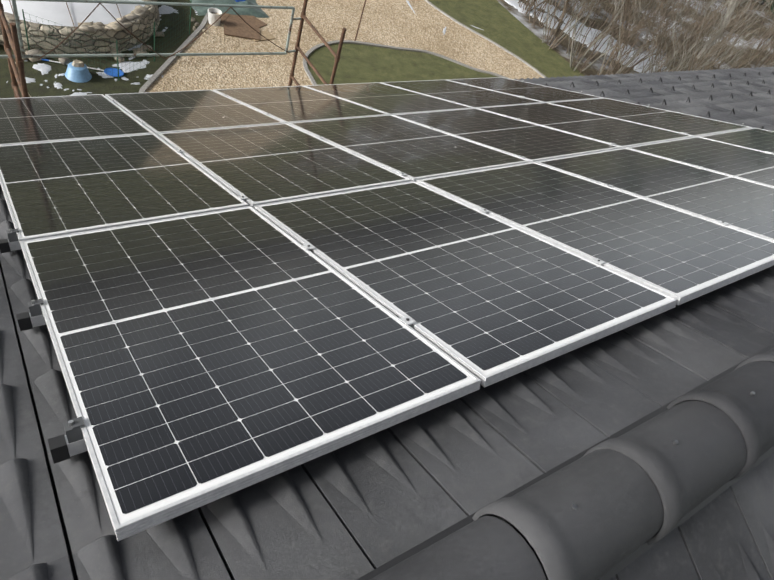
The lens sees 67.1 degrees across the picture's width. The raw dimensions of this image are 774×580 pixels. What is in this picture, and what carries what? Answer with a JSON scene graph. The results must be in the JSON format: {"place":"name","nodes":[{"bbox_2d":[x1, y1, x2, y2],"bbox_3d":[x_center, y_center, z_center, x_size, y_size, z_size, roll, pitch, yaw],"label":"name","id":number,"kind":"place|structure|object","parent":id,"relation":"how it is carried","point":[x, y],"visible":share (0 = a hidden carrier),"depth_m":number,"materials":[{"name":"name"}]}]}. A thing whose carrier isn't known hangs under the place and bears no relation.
{"place":"outdoors","nodes":[
{"label":"outdoors","id":0,"kind":"place"},
{"bbox_2d":[9,0,122,27],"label":"pool hoops","id":1,"kind":"object","parent":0,"point":[68,9],"visible":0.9,"depth_m":10.79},
{"bbox_2d":[0,0,204,97],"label":"moss lawn","id":2,"kind":"structure","parent":0,"point":[96,84],"depth_m":10.82,"materials":[{"name":"green plant"}]},
{"bbox_2d":[65,59,91,82],"bbox_3d":[-5.563,-3.981,10.505,0.440,0.299,0.440,-15,57,-32],"label":"blue tub","id":3,"kind":"object","parent":2,"relation":"on","point":[77,71],"visible":1,"depth_m":10.44,"materials":[{"name":"plastic"}]},
{"bbox_2d":[41,59,123,76],"bbox_3d":[-5.587,-4.074,10.749,1.373,0.032,0.275,0,51,-22],"label":"shovel","id":4,"kind":"object","parent":2,"relation":"on","point":[108,71],"visible":0.77,"depth_m":10.90,"materials":[{"name":"blue plastic"}]},
{"bbox_2d":[0,0,164,64],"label":"stone wall","id":5,"kind":"structure","parent":2,"relation":"on","point":[136,20],"depth_m":10.97,"materials":[{"name":"grey stone"}]},
{"bbox_2d":[1,0,144,26],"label":"pool cover tarp","id":6,"kind":"object","parent":5,"relation":"on","point":[57,12],"visible":0.77,"depth_m":10.80,"materials":[{"name":"white plastic"}]},
{"bbox_2d":[22,0,191,80],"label":"wire fence","id":7,"kind":"object","parent":2,"relation":"on","point":[117,47],"visible":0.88,"depth_m":10.72,"materials":[{"name":"green"}]},
{"bbox_2d":[145,0,542,91],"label":"gravel path","id":8,"kind":"structure","parent":0,"point":[398,23],"depth_m":14.62,"materials":[{"name":"beige gravel"}]},
{"bbox_2d":[0,0,345,97],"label":"scaffolding","id":9,"kind":"object","parent":8,"relation":"on","point":[13,36],"visible":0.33,"depth_m":6.67,"materials":[{"name":"orange metal"}]},
{"bbox_2d":[191,18,223,32],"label":"loose stones","id":10,"kind":"object","parent":8,"relation":"on","point":[195,24],"visible":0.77,"depth_m":12.85,"materials":[{"name":"stone"}]},
{"bbox_2d":[207,8,221,25],"bbox_3d":[-3.858,-6.096,13.061,0.322,0.280,0.316,-15,57,-32],"label":"white bucket","id":11,"kind":"object","parent":8,"relation":"on","point":[214,14],"visible":0.94,"depth_m":13.03,"materials":[{"name":"white plastic"}]},
{"bbox_2d":[191,0,269,17],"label":"tarp","id":12,"kind":"object","parent":8,"relation":"on","point":[255,12],"visible":0.73,"depth_m":13.71,"materials":[{"name":"plastic"}]},
{"bbox_2d":[220,13,274,41],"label":"plywood boards","id":13,"kind":"object","parent":8,"relation":"on","point":[236,25],"visible":0.65,"depth_m":13.35,"materials":[{"name":"brown wood"}]},
{"bbox_2d":[139,0,545,92],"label":"kerb stones","id":14,"kind":"object","parent":8,"relation":"on","point":[162,68],"visible":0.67,"depth_m":14.46,"materials":[{"name":"concrete"}]},
{"bbox_2d":[354,0,365,40],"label":"metal stake","id":15,"kind":"object","parent":8,"relation":"on","point":[360,20],"depth_m":14.23,"materials":[{"name":"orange metal"}]},
{"bbox_2d":[307,43,496,84],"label":"island lawn","id":16,"kind":"structure","parent":8,"relation":"on","point":[358,63],"depth_m":14.20,"materials":[{"name":"green plant"}]},
{"bbox_2d":[428,0,583,77],"bbox_3d":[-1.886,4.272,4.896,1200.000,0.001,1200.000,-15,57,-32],"label":"terrain","id":17,"kind":"structure","parent":0,"point":[496,21],"depth_m":17.68,"materials":[{"name":"green plant"}]},
{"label":"house walls","id":18,"kind":"object","parent":17,"relation":"on","visible":0},
{"bbox_2d":[0,66,773,579],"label":"roof tiles","id":19,"kind":"object","parent":18,"relation":"on","point":[360,508],"visible":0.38,"depth_m":1.64,"materials":[{"name":"black tile"}]},
{"bbox_2d":[0,80,772,463],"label":"panel mounting","id":20,"kind":"object","parent":19,"relation":"on","point":[68,444],"visible":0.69,"depth_m":2.02,"materials":[{"name":"metal"}]},
{"bbox_2d":[0,77,773,540],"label":"solar panels","id":21,"kind":"object","parent":20,"relation":"on","point":[212,335],"visible":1,"depth_m":2.65,"materials":[{"name":"glass"}]},
{"bbox_2d":[357,343,773,579],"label":"ridge caps","id":22,"kind":"object","parent":19,"relation":"on","point":[594,512],"visible":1,"depth_m":1.45,"materials":[{"name":"tile"}]},
{"bbox_2d":[545,71,773,128],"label":"snow guards","id":23,"kind":"object","parent":19,"relation":"on","point":[733,111],"visible":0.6,"depth_m":8.57,"materials":[{"name":"black metal"}]},
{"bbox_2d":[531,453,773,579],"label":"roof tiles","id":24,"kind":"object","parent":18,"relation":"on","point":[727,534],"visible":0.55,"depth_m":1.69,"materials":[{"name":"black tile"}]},
{"bbox_2d":[497,0,773,75],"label":"forest floor","id":25,"kind":"structure","parent":0,"point":[561,48],"depth_m":21.38,"materials":[{"name":"brown soil"}]},
{"bbox_2d":[6,0,720,94],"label":"snow patches","id":26,"kind":"object","parent":25,"relation":"on","point":[43,68],"visible":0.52,"depth_m":19.12,"materials":[{"name":"white snow"}]},
{"bbox_2d":[518,0,773,74],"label":"bare bushes","id":27,"kind":"object","parent":25,"relation":"on","point":[636,7],"visible":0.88,"depth_m":15.43,"materials":[{"name":"brown plant"}]},
{"bbox_2d":[696,0,747,58],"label":"bare trees","id":28,"kind":"object","parent":25,"relation":"on","point":[735,6],"visible":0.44,"depth_m":20.68,"materials":[{"name":"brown plant"}]},
{"bbox_2d":[758,0,773,12],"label":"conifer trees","id":29,"kind":"object","parent":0,"point":[772,7],"visible":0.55,"depth_m":29.29,"materials":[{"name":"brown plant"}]}
]}

